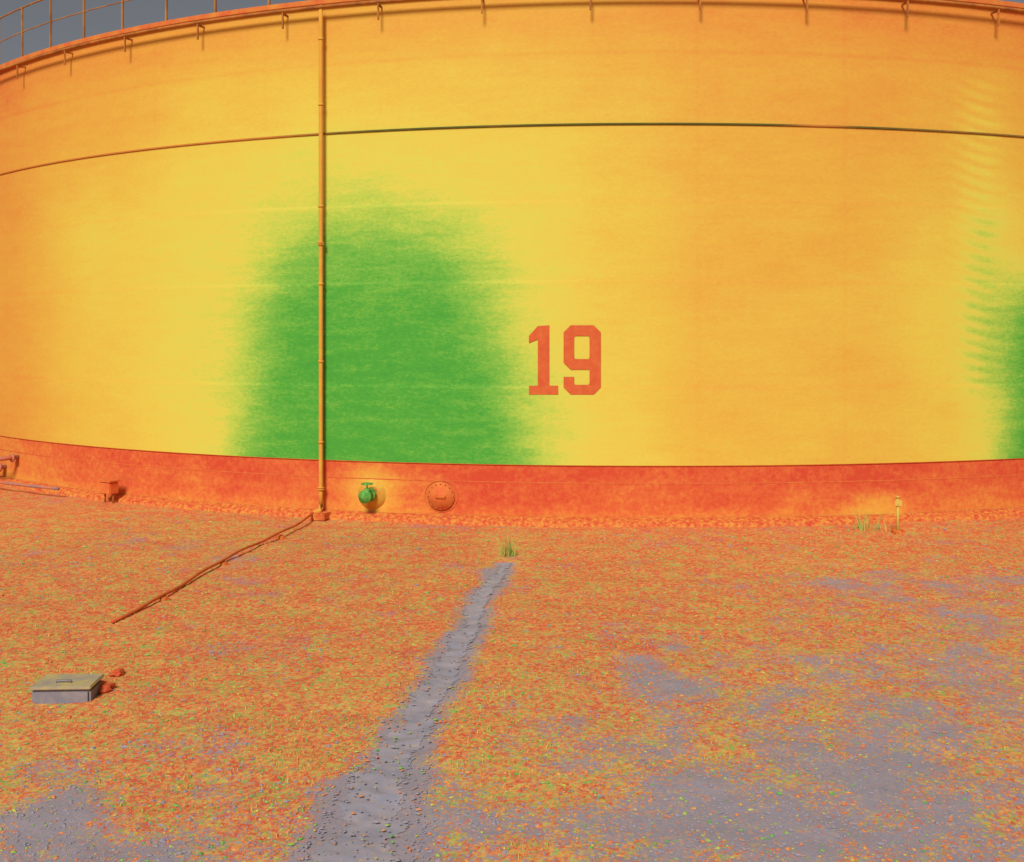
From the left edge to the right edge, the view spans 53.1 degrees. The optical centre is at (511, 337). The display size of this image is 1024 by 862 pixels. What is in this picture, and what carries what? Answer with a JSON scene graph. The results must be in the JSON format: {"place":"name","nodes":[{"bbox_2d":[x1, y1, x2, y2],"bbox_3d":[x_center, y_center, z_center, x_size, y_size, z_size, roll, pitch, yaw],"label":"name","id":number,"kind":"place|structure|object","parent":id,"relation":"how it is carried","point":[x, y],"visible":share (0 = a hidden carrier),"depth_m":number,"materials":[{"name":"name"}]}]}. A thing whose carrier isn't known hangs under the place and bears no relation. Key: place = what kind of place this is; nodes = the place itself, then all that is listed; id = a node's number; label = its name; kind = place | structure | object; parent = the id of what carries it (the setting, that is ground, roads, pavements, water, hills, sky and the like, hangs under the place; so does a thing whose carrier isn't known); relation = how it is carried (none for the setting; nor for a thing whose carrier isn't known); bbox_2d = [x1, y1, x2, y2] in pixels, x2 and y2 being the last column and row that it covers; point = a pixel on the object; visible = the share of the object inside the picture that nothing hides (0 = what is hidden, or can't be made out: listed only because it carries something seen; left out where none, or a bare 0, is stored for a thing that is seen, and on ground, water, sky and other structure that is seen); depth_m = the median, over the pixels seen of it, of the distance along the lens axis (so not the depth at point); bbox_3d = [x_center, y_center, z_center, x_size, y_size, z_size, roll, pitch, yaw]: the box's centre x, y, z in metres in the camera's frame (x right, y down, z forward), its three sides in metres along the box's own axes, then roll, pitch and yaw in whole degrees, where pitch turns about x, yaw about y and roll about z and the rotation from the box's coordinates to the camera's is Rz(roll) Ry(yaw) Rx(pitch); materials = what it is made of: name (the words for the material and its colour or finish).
{"place":"outdoors","nodes":[
{"label":"outdoors","id":0,"kind":"place"},
{"bbox_2d":[0,485,1023,861],"bbox_3d":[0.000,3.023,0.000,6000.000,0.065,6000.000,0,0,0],"label":"ground","id":1,"kind":"structure","parent":0,"point":[22,511],"depth_m":9.01,"materials":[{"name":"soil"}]},
{"bbox_2d":[29,674,104,703],"bbox_3d":[-3.732,2.952,8.599,0.500,0.207,0.330,0,0,-2],"label":"concrete drain box","id":2,"kind":"object","parent":1,"relation":"on","point":[60,688],"visible":0.94,"depth_m":8.46,"materials":[{"name":"grey concrete"}]},
{"bbox_2d":[98,680,115,692],"bbox_3d":[-3.499,2.979,8.726,0.218,0.120,0.207,0,0,25],"label":"rock","id":3,"kind":"object","parent":1,"relation":"on","point":[105,687],"visible":0.71,"depth_m":8.68,"materials":[{"name":"red stone"}]},
{"bbox_2d":[98,479,119,502],"bbox_3d":[-7.364,2.810,18.720,0.320,0.420,0.240,0,0,29],"label":"junction box","id":4,"kind":"object","parent":1,"relation":"on","point":[109,486],"visible":1,"depth_m":18.65,"materials":[{"name":"paint"}]},
{"bbox_2d":[109,668,123,676],"bbox_3d":[-3.529,2.990,9.144,0.131,0.070,0.136,0,0,-21],"label":"rock","id":5,"kind":"object","parent":1,"relation":"on","point":[118,672],"visible":1,"depth_m":9.11,"materials":[{"name":"red stone"}]},
{"bbox_2d":[110,512,313,622],"bbox_3d":[-3.772,2.974,13.923,0.300,0.152,6.311,0,0,8],"label":"water supply pipe","id":6,"kind":"object","parent":1,"relation":"on","point":[221,562],"visible":0.98,"depth_m":13.02,"materials":[{"name":"metal"}]},
{"bbox_2d":[310,564,511,861],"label":"drainage channel","id":7,"kind":"object","parent":1,"relation":"on","point":[371,806],"visible":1,"depth_m":7.10,"materials":[{"name":"grey gravel"}]},
{"bbox_2d":[0,0,1023,527],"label":"storage tank","id":8,"kind":"object","parent":1,"relation":"on","point":[672,262],"visible":0.99,"depth_m":16.90,"materials":[{"name":"metal"}]},
{"bbox_2d":[0,453,59,489],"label":"inlet pipe","id":9,"kind":"object","parent":8,"relation":"attached to","point":[12,457],"visible":1,"depth_m":20.05,"materials":[{"name":"red metal"}]},
{"bbox_2d":[308,8,330,520],"bbox_3d":[-3.186,-1.269,17.087,0.300,8.597,0.396,0,0,16],"label":"riser pipe","id":10,"kind":"object","parent":8,"relation":"attached to","point":[318,514],"visible":1,"depth_m":17.11,"materials":[{"name":"metal"}]},
{"bbox_2d":[358,479,385,508],"bbox_3d":[-2.368,2.603,16.919,0.500,0.500,0.351,0,0,14],"label":"drain valve","id":11,"kind":"object","parent":8,"relation":"attached to","point":[371,493],"visible":1,"depth_m":17.01,"materials":[{"name":"paint"}]},
{"bbox_2d":[424,480,457,511],"bbox_3d":[-1.168,2.600,16.776,0.576,0.534,0.124,0,0,10],"label":"manway hatch","id":12,"kind":"object","parent":8,"relation":"attached to","point":[440,496],"visible":1,"depth_m":16.77,"materials":[{"name":"paint"}]},
{"bbox_2d":[497,506,890,556],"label":"weeds","id":13,"kind":"object","parent":1,"relation":"on","point":[507,552],"visible":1,"depth_m":14.22,"materials":[{"name":"green plant"}]},
{"bbox_2d":[891,496,904,533],"bbox_3d":[5.973,2.750,15.853,0.160,0.600,0.160,0,0,-11],"label":"marker post","id":14,"kind":"object","parent":1,"relation":"on","point":[898,503],"visible":1,"depth_m":15.83,"materials":[{"name":"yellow metal"}]},
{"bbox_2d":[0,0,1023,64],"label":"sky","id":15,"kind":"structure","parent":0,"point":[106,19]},
{"bbox_2d":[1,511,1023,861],"bbox_3d":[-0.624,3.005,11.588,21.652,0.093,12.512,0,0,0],"label":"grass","id":16,"kind":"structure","parent":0,"point":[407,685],"depth_m":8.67,"materials":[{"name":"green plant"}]}
]}

